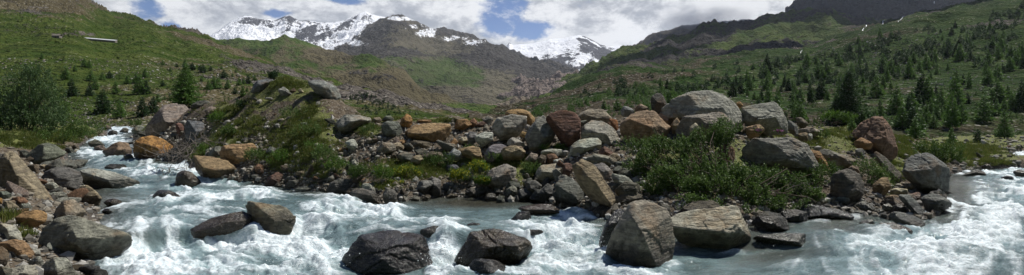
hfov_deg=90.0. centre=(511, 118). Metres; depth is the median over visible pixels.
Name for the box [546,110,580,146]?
boulder
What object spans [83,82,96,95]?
conifer
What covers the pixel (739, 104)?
stone
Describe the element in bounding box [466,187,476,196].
rock
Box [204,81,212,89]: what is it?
conifer
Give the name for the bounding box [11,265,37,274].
rock
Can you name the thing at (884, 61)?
conifer
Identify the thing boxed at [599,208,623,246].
rock
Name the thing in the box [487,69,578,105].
valley step
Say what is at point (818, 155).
rock
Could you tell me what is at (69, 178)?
boulder
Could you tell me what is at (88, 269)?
rock
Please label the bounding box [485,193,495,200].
stone
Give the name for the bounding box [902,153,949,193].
boulder
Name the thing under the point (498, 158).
herb patch
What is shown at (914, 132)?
conifer
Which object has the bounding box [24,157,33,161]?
stone
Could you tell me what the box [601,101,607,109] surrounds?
conifer
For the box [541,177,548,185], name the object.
stone
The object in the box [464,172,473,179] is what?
rock
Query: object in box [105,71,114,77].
conifer
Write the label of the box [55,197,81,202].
stone
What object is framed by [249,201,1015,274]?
spray
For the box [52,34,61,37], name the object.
stone hut
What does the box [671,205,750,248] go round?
boulder
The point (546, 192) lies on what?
rock
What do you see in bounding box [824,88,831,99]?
conifer
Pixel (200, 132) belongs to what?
dead branch
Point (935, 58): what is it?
conifer
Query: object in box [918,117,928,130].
conifer
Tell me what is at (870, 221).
rock
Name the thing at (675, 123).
rock
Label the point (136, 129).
boulder
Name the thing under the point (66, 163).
boulder
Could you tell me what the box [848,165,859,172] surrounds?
stone
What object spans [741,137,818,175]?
boulder
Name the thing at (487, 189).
stone
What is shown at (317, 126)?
herb patch
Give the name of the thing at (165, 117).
boulder
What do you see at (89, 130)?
shrub
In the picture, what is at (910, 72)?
conifer
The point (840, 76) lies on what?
conifer
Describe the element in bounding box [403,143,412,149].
stone
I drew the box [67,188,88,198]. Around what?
stone
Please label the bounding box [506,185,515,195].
stone
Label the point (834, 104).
conifer
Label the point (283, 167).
stone
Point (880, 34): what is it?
conifer
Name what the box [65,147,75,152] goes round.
rock
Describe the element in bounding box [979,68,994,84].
conifer
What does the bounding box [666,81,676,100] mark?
conifer
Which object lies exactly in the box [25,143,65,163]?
boulder
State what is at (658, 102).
rock
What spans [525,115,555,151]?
boulder
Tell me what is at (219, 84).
conifer
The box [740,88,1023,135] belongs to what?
scrub
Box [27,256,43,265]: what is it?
stone
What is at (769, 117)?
boulder
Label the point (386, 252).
boulder
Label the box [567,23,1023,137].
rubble
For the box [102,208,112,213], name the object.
stone
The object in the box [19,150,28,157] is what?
rock
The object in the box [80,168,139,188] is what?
boulder
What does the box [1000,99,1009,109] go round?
conifer
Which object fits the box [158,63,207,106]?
conifer tree
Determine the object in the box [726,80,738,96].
conifer
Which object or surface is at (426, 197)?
stone
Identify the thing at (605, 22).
sky
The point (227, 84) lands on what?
conifer
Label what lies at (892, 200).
rock
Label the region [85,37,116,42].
long shed
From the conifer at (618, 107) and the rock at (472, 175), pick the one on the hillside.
the conifer at (618, 107)
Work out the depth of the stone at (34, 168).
13.96 m
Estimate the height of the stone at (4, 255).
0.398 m
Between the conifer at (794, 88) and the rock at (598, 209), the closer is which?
the rock at (598, 209)
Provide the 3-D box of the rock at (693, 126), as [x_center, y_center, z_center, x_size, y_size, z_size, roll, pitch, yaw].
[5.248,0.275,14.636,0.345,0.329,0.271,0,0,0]
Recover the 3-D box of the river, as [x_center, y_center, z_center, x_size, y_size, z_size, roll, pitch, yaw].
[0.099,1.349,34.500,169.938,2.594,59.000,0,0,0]
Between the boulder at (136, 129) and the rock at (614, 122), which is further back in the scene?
the boulder at (136, 129)
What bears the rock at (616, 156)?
on the ground at (336, 109)
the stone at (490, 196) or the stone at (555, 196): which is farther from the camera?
the stone at (490, 196)
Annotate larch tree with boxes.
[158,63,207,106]
[991,109,1017,138]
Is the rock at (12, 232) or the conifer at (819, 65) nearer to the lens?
the rock at (12, 232)
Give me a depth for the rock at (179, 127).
23.73 m
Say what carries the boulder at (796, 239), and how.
in the river
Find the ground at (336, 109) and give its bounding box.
[0,79,1023,274]
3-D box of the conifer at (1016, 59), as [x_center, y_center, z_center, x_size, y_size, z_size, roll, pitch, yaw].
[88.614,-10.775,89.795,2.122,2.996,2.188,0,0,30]
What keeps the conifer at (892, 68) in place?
on the hillside
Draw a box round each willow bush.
[615,114,827,213]
[798,158,843,191]
[818,109,858,124]
[851,153,900,187]
[912,137,966,162]
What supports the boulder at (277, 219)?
in the river
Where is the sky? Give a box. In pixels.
[94,0,793,45]
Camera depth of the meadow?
26.24 m
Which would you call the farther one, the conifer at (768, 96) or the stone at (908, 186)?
the conifer at (768, 96)
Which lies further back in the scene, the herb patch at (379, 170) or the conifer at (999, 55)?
the conifer at (999, 55)
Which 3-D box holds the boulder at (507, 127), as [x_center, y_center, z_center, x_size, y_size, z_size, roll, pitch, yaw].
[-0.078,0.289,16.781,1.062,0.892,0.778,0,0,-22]
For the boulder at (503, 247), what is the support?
in the river
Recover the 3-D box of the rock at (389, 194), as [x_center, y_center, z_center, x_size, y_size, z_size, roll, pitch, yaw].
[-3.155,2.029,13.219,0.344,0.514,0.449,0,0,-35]
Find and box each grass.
[0,167,39,236]
[170,74,360,185]
[349,112,568,190]
[740,125,1016,194]
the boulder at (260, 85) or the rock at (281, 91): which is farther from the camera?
the boulder at (260, 85)
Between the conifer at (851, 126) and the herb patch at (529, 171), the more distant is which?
the conifer at (851, 126)
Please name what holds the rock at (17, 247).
on the ground at (336, 109)
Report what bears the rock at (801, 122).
on the ground at (336, 109)
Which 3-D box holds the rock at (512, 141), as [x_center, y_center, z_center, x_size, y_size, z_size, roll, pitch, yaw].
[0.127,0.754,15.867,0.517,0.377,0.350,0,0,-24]
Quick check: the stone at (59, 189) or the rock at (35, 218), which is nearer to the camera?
the rock at (35, 218)
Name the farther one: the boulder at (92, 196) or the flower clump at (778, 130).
the flower clump at (778, 130)
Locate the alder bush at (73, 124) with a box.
[44,89,94,135]
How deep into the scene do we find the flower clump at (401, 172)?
14.73 m
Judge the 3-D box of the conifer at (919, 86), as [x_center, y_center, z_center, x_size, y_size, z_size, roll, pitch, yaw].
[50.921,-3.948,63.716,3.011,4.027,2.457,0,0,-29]
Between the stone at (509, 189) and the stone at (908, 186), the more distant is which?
the stone at (908, 186)
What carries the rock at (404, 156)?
on the ground at (336, 109)
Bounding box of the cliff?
[785,0,975,19]
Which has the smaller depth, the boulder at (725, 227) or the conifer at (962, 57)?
the boulder at (725, 227)
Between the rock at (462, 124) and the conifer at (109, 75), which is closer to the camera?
the rock at (462, 124)
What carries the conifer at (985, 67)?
on the hillside
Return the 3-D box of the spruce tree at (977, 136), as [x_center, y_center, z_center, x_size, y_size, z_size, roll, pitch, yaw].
[32.706,1.399,35.928,0.880,1.514,0.905,0,0,41]
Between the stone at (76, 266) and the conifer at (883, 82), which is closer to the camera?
the stone at (76, 266)
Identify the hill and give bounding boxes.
[0,0,479,127]
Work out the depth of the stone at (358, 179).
14.86 m
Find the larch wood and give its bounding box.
[531,74,699,116]
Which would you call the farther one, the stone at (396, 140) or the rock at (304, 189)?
the stone at (396, 140)
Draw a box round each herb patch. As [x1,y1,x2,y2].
[192,141,214,153]
[207,110,224,122]
[219,123,236,135]
[243,147,265,160]
[265,147,289,164]
[279,105,308,118]
[288,119,322,136]
[303,139,321,153]
[311,144,337,164]
[323,155,349,171]
[346,163,370,178]
[358,122,381,134]
[369,163,393,178]
[421,150,454,168]
[486,151,502,161]
[520,158,541,175]
[537,142,564,149]
[815,128,834,141]
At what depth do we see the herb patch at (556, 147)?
15.46 m
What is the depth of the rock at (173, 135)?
23.63 m
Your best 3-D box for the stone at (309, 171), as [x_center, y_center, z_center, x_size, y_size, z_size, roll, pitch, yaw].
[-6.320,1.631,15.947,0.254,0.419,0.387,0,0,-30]
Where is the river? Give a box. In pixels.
[68,126,1023,274]
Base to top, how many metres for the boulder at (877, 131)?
1.550 m
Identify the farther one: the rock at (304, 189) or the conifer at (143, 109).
the conifer at (143, 109)
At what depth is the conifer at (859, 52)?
143.68 m
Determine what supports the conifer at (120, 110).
on the hill
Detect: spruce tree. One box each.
[824,70,873,125]
[946,128,957,141]
[973,128,984,142]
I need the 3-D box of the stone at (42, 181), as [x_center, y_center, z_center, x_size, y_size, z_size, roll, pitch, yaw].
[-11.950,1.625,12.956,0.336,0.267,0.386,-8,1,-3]
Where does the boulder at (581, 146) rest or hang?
on the ground at (336, 109)
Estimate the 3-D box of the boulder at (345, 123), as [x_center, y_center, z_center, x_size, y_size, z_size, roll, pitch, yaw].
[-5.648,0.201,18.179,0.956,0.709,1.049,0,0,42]
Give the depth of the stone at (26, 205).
9.65 m
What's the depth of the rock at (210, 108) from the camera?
23.48 m
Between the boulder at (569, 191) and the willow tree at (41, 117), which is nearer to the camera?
the boulder at (569, 191)
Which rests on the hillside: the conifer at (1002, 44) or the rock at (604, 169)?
the conifer at (1002, 44)
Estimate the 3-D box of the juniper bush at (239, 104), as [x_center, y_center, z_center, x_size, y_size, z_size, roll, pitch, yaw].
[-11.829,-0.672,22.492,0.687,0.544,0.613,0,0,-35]
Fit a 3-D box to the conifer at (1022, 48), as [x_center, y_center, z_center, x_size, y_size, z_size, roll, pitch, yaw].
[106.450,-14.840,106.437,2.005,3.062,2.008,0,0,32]
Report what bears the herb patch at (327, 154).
on the ground at (336, 109)
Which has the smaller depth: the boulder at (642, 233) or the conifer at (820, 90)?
the boulder at (642, 233)
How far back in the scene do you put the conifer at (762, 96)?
68.78 m
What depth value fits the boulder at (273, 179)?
16.36 m
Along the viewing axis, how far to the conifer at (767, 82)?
87.09 m
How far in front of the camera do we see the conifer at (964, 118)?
53.06 m
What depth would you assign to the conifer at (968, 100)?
61.55 m
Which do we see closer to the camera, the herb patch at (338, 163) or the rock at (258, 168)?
the herb patch at (338, 163)
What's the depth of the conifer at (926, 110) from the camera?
53.14 m
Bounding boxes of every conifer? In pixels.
[59,66,71,78]
[63,78,79,96]
[80,58,86,66]
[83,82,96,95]
[85,71,94,80]
[89,89,113,113]
[91,78,100,89]
[98,72,106,79]
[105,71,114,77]
[109,81,120,92]
[111,100,126,117]
[123,75,130,83]
[131,75,147,94]
[132,72,138,82]
[132,97,149,116]
[141,67,149,77]
[141,80,152,93]
[147,95,158,113]
[200,64,207,72]
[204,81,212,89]
[210,76,218,88]
[214,77,223,87]
[219,69,227,77]
[224,79,230,88]
[236,77,242,85]
[239,86,245,96]
[245,75,252,82]
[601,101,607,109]
[613,97,622,110]
[664,78,669,88]
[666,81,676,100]
[666,90,673,103]
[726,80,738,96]
[736,80,745,93]
[743,74,757,89]
[759,89,763,100]
[761,74,774,89]
[763,53,769,65]
[763,88,773,102]
[764,84,773,97]
[767,61,772,70]
[772,94,788,111]
[775,86,781,102]
[780,74,786,85]
[785,78,792,90]
[788,92,796,107]
[790,103,795,116]
[791,83,797,92]
[791,98,808,120]
[797,85,804,102]
[800,52,810,66]
[800,70,812,81]
[806,82,815,102]
[810,61,828,75]
[812,66,820,77]
[813,77,826,98]
[818,66,826,78]
[821,96,844,123]
[822,61,831,73]
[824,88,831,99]
[836,53,844,65]
[836,71,845,85]
[845,43,852,52]
[846,62,856,77]
[847,116,855,129]
[855,108,866,126]
[857,46,863,56]
[857,56,862,64]
[860,84,867,95]
[866,75,886,97]
[876,28,882,37]
[876,53,887,68]
[876,96,885,116]
[877,63,885,72]
[879,75,888,88]
[881,63,890,80]
[885,83,904,113]
[886,58,896,72]
[889,65,897,73]
[891,103,909,128]
[893,57,900,69]
[898,90,921,116]
[902,57,914,77]
[902,106,925,131]
[903,95,915,119]
[903,117,929,138]
[910,71,929,100]
[911,52,919,61]
[915,59,922,71]
[916,94,923,110]
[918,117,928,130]
[920,76,935,102]
[920,100,931,121]
[921,52,933,69]
[923,113,930,126]
[928,99,934,113]
[928,114,942,127]
[930,105,942,118]
[932,86,946,108]
[933,48,938,60]
[933,67,940,73]
[934,86,938,97]
[941,90,967,127]
[942,96,958,111]
[943,43,951,56]
[944,77,966,105]
[947,27,955,34]
[949,68,964,85]
[950,42,958,54]
[952,44,969,60]
[956,94,962,112]
[958,102,970,122]
[963,72,975,87]
[963,93,972,103]
[967,49,973,60]
[970,94,998,122]
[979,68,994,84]
[981,49,992,62]
[981,62,991,74]
[985,77,1008,100]
[988,100,997,114]
[989,36,995,46]
[992,46,1002,59]
[992,63,1006,79]
[994,98,1001,114]
[995,36,1007,48]
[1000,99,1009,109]
[1001,56,1018,70]
[1002,45,1017,58]
[1005,84,1012,98]
[1005,91,1020,108]
[1010,49,1021,64]
[1013,79,1023,109]
[1018,40,1023,53]
[1018,54,1023,67]
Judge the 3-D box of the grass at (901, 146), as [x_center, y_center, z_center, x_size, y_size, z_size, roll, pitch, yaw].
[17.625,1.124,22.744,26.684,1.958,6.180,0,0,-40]
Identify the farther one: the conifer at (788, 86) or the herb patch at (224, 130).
the conifer at (788, 86)
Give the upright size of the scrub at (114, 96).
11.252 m
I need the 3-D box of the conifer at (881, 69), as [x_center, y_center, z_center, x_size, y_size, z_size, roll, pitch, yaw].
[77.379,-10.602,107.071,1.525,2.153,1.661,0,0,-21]
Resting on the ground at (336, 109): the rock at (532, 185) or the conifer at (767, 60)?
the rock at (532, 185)
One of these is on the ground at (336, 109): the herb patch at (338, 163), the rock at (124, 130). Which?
the herb patch at (338, 163)
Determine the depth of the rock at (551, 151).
15.18 m
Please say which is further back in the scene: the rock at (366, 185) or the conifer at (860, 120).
the conifer at (860, 120)
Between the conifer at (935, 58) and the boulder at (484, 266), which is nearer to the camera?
the boulder at (484, 266)
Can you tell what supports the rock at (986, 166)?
in the river
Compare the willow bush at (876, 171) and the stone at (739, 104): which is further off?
the stone at (739, 104)
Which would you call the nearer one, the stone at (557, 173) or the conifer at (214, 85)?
the stone at (557, 173)
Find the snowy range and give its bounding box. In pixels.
[210,12,384,49]
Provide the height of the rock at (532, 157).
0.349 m
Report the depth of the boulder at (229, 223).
10.23 m
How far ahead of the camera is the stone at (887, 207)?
11.68 m
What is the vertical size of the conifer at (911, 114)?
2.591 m
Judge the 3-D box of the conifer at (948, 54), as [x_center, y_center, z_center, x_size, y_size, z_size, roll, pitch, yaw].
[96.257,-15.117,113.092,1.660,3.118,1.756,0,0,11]
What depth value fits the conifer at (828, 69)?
115.04 m
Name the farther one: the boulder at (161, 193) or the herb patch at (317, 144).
the herb patch at (317, 144)
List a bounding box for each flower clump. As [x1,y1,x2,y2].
[377,177,405,183]
[390,161,422,177]
[448,165,471,182]
[466,158,491,174]
[473,175,491,185]
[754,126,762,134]
[772,127,784,134]
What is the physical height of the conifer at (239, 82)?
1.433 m
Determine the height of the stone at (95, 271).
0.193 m
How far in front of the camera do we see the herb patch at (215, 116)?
22.18 m
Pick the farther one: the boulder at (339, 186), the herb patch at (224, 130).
the herb patch at (224, 130)
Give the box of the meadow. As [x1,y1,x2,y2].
[0,127,1016,162]
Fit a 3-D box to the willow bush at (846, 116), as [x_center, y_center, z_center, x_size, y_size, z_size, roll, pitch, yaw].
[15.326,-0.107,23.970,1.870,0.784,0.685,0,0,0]
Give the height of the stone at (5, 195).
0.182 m
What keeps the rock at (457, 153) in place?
on the ground at (336, 109)
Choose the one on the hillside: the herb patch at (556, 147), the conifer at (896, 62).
the conifer at (896, 62)
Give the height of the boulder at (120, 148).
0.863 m
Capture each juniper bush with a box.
[234,98,247,107]
[265,68,279,79]
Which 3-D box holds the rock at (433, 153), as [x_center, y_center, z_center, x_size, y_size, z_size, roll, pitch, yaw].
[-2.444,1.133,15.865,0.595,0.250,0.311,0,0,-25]
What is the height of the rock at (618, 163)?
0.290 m
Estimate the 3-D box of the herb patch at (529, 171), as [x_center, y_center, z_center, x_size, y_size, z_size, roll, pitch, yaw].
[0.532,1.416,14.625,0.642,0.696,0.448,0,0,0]
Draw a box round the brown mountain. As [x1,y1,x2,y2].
[330,14,579,103]
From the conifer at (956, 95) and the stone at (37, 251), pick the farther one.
the conifer at (956, 95)
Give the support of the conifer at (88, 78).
on the hill
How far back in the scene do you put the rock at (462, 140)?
16.77 m
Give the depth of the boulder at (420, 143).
16.70 m
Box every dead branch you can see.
[188,130,213,147]
[699,160,852,217]
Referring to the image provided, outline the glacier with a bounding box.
[506,35,620,69]
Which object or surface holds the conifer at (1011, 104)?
on the hillside
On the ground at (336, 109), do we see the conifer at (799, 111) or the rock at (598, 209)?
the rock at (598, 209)
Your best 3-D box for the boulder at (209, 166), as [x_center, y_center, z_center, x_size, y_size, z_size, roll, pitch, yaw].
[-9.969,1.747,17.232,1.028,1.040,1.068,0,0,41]
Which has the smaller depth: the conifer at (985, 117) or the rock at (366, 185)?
the rock at (366, 185)
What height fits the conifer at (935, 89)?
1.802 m
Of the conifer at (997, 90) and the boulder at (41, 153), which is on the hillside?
the conifer at (997, 90)
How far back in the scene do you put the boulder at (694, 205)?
10.65 m
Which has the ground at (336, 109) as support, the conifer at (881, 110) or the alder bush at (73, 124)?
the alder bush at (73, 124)
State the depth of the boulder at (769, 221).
10.08 m
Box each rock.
[0,223,22,239]
[0,239,34,258]
[3,201,18,209]
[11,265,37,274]
[15,210,46,227]
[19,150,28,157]
[41,257,77,274]
[45,182,58,189]
[45,242,64,253]
[54,191,67,198]
[54,199,85,216]
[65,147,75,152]
[79,265,99,273]
[94,145,105,150]
[104,198,121,205]
[119,128,128,132]
[123,154,133,159]
[166,133,177,140]
[175,123,184,136]
[205,106,214,114]
[207,146,220,157]
[243,173,251,179]
[253,164,263,173]
[266,147,276,153]
[274,182,283,186]
[278,87,288,95]
[285,179,298,188]
[289,176,298,179]
[294,186,312,191]
[305,178,312,184]
[345,139,357,150]
[362,183,372,189]
[372,117,381,122]
[377,142,395,153]
[381,121,401,136]
[382,115,393,121]
[383,187,397,203]
[393,142,404,150]
[397,151,411,161]
[400,114,412,127]
[409,195,419,200]
[410,155,422,163]
[414,149,427,154]
[416,180,432,193]
[417,120,431,122]
[420,226,438,237]
[423,151,442,157]
[430,178,440,196]
[445,164,458,170]
[447,148,461,160]
[450,138,457,144]
[455,119,471,129]
[458,137,467,143]
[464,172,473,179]
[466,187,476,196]
[467,132,476,144]
[470,118,477,126]
[475,121,487,126]
[475,131,492,146]
[483,116,493,123]
[484,144,505,162]
[501,145,525,160]
[505,181,520,189]
[507,137,524,147]
[511,211,530,219]
[516,188,532,199]
[525,152,537,163]
[525,180,541,192]
[529,189,544,202]
[529,229,542,235]
[538,183,554,200]
[541,149,562,155]
[546,153,557,163]
[557,175,567,181]
[593,205,618,216]
[595,163,611,181]
[599,146,612,154]
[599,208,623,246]
[600,209,611,217]
[609,119,618,130]
[609,153,620,160]
[611,173,632,185]
[614,160,633,167]
[614,181,639,195]
[615,193,642,203]
[617,168,630,178]
[620,106,633,116]
[635,104,648,111]
[650,93,666,114]
[659,113,672,129]
[671,118,679,133]
[689,123,701,133]
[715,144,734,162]
[745,124,764,138]
[779,209,807,221]
[788,120,797,136]
[796,117,807,128]
[798,132,807,141]
[811,150,829,168]
[836,197,849,204]
[852,210,865,213]
[854,138,872,149]
[855,201,878,211]
[859,219,874,223]
[872,177,890,195]
[881,195,904,205]
[890,188,908,194]
[893,204,909,212]
[898,194,924,215]
[911,192,920,199]
[921,193,951,211]
[981,164,991,169]
[1001,176,1013,179]
[1013,169,1023,176]
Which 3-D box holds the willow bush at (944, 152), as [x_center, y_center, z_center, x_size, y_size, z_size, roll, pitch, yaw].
[17.680,1.472,21.742,3.675,1.545,1.502,0,0,-23]
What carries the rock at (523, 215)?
in the river
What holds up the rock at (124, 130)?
in the river
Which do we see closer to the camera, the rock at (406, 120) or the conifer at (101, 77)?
the rock at (406, 120)
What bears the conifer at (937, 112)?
on the hillside
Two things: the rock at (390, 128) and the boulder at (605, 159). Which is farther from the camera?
the rock at (390, 128)
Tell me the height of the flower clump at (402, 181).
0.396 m
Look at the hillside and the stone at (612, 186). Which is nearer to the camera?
the stone at (612, 186)
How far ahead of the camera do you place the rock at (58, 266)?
7.57 m
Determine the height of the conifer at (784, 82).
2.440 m
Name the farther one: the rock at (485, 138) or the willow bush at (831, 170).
the rock at (485, 138)
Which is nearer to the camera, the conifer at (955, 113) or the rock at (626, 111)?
the rock at (626, 111)
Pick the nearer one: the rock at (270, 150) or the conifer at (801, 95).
the rock at (270, 150)
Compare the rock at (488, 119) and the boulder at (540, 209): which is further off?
the rock at (488, 119)
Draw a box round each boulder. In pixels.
[0,151,52,199]
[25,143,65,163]
[38,215,132,259]
[40,159,73,167]
[42,167,82,190]
[79,185,101,205]
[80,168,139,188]
[88,139,104,146]
[102,142,131,155]
[104,164,126,168]
[107,130,117,134]
[131,125,143,134]
[133,135,172,158]
[145,103,187,135]
[152,190,179,197]
[174,170,200,186]
[185,120,204,141]
[190,211,251,238]
[191,100,209,109]
[193,155,236,177]
[219,143,256,163]
[245,201,295,234]
[251,79,272,93]
[265,172,283,185]
[308,80,340,99]
[327,178,352,193]
[334,114,370,133]
[342,230,432,274]
[350,188,381,203]
[405,123,451,141]
[410,140,432,147]
[454,228,532,266]
[457,146,482,160]
[468,258,505,273]
[481,164,515,187]
[492,114,526,140]
[505,109,534,125]
[518,204,559,214]
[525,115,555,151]
[535,163,562,181]
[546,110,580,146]
[555,177,584,206]
[567,138,601,157]
[572,159,614,206]
[578,109,611,123]
[581,120,618,145]
[584,153,616,165]
[605,200,674,266]
[620,110,670,141]
[660,90,743,130]
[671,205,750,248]
[675,112,734,138]
[676,200,720,213]
[741,102,787,135]
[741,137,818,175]
[751,211,789,231]
[753,233,805,246]
[798,127,819,136]
[798,204,853,219]
[819,149,856,168]
[830,169,863,203]
[852,116,897,159]
[873,151,901,182]
[879,222,912,233]
[889,211,925,226]
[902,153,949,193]
[963,169,985,175]
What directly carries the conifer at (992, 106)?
on the hillside
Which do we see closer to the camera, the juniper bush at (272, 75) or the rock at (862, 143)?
the rock at (862, 143)
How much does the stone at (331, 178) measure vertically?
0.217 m
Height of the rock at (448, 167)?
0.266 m
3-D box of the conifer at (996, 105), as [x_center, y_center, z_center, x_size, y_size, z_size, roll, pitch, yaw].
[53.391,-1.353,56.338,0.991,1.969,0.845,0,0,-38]
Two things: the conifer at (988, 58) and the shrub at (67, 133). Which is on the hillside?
the conifer at (988, 58)
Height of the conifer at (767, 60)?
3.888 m
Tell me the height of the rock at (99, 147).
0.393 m
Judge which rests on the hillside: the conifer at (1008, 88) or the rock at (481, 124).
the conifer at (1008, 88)
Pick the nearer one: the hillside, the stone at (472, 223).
the stone at (472, 223)
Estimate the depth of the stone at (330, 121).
18.19 m
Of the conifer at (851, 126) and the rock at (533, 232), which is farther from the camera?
the conifer at (851, 126)
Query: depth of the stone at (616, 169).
13.08 m
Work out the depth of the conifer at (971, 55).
108.73 m
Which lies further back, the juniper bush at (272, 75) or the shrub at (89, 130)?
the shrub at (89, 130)
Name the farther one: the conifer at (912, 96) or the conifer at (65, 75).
the conifer at (65, 75)
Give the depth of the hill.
109.71 m
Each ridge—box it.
[218,34,495,113]
[529,6,885,99]
[630,19,752,45]
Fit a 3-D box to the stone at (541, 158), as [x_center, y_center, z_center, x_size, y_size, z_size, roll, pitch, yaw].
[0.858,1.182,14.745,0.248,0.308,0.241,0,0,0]
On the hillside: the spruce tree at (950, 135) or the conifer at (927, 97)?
the conifer at (927, 97)
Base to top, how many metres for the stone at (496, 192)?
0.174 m
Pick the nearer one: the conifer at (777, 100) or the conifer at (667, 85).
the conifer at (777, 100)
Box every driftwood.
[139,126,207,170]
[148,157,184,176]
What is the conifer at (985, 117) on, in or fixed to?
on the hillside
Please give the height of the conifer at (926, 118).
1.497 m
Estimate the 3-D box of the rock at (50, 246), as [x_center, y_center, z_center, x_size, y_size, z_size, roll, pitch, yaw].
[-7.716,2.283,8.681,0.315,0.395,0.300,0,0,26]
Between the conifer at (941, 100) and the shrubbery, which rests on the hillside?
the conifer at (941, 100)
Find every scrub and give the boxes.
[60,72,258,125]
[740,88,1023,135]
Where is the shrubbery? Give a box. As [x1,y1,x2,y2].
[346,91,416,114]
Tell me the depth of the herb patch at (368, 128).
17.21 m
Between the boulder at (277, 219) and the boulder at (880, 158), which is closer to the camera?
the boulder at (277, 219)
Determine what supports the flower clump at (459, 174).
on the ground at (336, 109)
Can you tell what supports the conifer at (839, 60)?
on the hillside
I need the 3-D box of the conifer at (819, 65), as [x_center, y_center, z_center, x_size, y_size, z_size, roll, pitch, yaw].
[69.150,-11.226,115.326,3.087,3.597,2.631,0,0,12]
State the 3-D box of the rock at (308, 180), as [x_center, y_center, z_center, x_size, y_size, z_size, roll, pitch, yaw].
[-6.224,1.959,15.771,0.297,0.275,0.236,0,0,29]
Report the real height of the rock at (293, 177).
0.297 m
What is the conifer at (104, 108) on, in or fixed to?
on the hill
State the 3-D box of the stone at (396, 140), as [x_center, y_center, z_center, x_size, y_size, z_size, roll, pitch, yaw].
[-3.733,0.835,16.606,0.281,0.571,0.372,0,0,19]
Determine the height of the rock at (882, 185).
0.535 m
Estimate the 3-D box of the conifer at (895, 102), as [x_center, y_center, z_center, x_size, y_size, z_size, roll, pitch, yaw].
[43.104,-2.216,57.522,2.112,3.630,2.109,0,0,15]
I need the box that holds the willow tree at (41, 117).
[0,58,71,132]
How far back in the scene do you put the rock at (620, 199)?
11.61 m
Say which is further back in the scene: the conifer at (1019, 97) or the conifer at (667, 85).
the conifer at (667, 85)
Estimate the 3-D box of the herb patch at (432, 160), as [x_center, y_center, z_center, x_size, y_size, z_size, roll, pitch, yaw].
[-2.298,1.258,15.606,1.155,0.610,0.644,0,0,0]
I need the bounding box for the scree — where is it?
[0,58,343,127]
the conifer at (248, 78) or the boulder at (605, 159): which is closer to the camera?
the boulder at (605, 159)
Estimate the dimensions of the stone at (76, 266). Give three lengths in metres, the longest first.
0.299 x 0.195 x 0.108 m
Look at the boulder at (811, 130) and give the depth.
16.57 m
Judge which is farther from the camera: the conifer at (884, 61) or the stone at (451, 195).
the conifer at (884, 61)
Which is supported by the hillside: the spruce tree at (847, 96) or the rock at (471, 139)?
the spruce tree at (847, 96)
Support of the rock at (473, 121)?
on the ground at (336, 109)
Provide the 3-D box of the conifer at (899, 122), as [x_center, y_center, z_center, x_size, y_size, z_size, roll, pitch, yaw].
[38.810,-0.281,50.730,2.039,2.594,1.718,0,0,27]
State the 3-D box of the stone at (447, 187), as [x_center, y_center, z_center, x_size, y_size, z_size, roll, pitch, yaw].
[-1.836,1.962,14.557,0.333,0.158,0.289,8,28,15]
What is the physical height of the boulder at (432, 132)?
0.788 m
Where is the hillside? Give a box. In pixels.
[469,0,1023,140]
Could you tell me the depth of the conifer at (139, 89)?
64.53 m
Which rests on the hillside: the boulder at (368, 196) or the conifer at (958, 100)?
the conifer at (958, 100)
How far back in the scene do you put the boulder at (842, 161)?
14.48 m
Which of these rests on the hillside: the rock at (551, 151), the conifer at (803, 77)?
the conifer at (803, 77)
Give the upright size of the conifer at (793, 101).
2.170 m
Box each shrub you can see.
[1,126,51,139]
[30,122,85,141]
[68,123,106,137]
[82,119,105,127]
[127,118,145,126]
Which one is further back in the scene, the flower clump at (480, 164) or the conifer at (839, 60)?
the conifer at (839, 60)
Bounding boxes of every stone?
[0,191,11,198]
[0,246,8,265]
[0,266,12,274]
[5,181,28,196]
[13,197,27,203]
[19,202,31,208]
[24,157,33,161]
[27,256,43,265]
[29,164,38,173]
[32,248,40,255]
[38,178,47,183]
[45,158,63,169]
[49,186,62,192]
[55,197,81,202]
[65,159,87,167]
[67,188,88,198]
[72,264,84,270]
[91,268,107,274]
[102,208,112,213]
[280,165,287,170]
[305,165,313,177]
[324,118,335,124]
[327,175,334,180]
[345,184,356,193]
[353,175,363,183]
[392,136,400,142]
[400,188,406,196]
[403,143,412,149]
[422,195,430,200]
[436,140,456,149]
[443,183,453,191]
[446,193,456,197]
[467,222,479,225]
[477,188,484,194]
[484,186,490,192]
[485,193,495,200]
[492,188,499,194]
[496,196,504,202]
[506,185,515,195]
[506,186,516,197]
[538,154,545,164]
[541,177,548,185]
[552,190,559,203]
[553,168,561,181]
[557,160,563,174]
[563,163,572,176]
[607,183,618,189]
[613,166,621,172]
[660,203,670,215]
[736,102,742,108]
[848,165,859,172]
[855,148,864,156]
[882,203,892,210]
[904,183,913,189]
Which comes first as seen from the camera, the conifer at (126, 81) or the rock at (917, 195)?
the rock at (917, 195)
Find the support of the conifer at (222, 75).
on the hill
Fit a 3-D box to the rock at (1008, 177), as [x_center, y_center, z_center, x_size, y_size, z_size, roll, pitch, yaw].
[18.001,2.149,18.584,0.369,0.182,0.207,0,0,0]
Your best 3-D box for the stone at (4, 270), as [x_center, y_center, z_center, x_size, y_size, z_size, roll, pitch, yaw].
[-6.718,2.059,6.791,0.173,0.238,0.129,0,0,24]
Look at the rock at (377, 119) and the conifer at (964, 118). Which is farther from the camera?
the conifer at (964, 118)
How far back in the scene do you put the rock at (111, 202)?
12.68 m
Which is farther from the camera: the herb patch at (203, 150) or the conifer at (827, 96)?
the conifer at (827, 96)
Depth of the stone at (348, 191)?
14.70 m
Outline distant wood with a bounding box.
[579,0,1023,96]
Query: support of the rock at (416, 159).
on the ground at (336, 109)

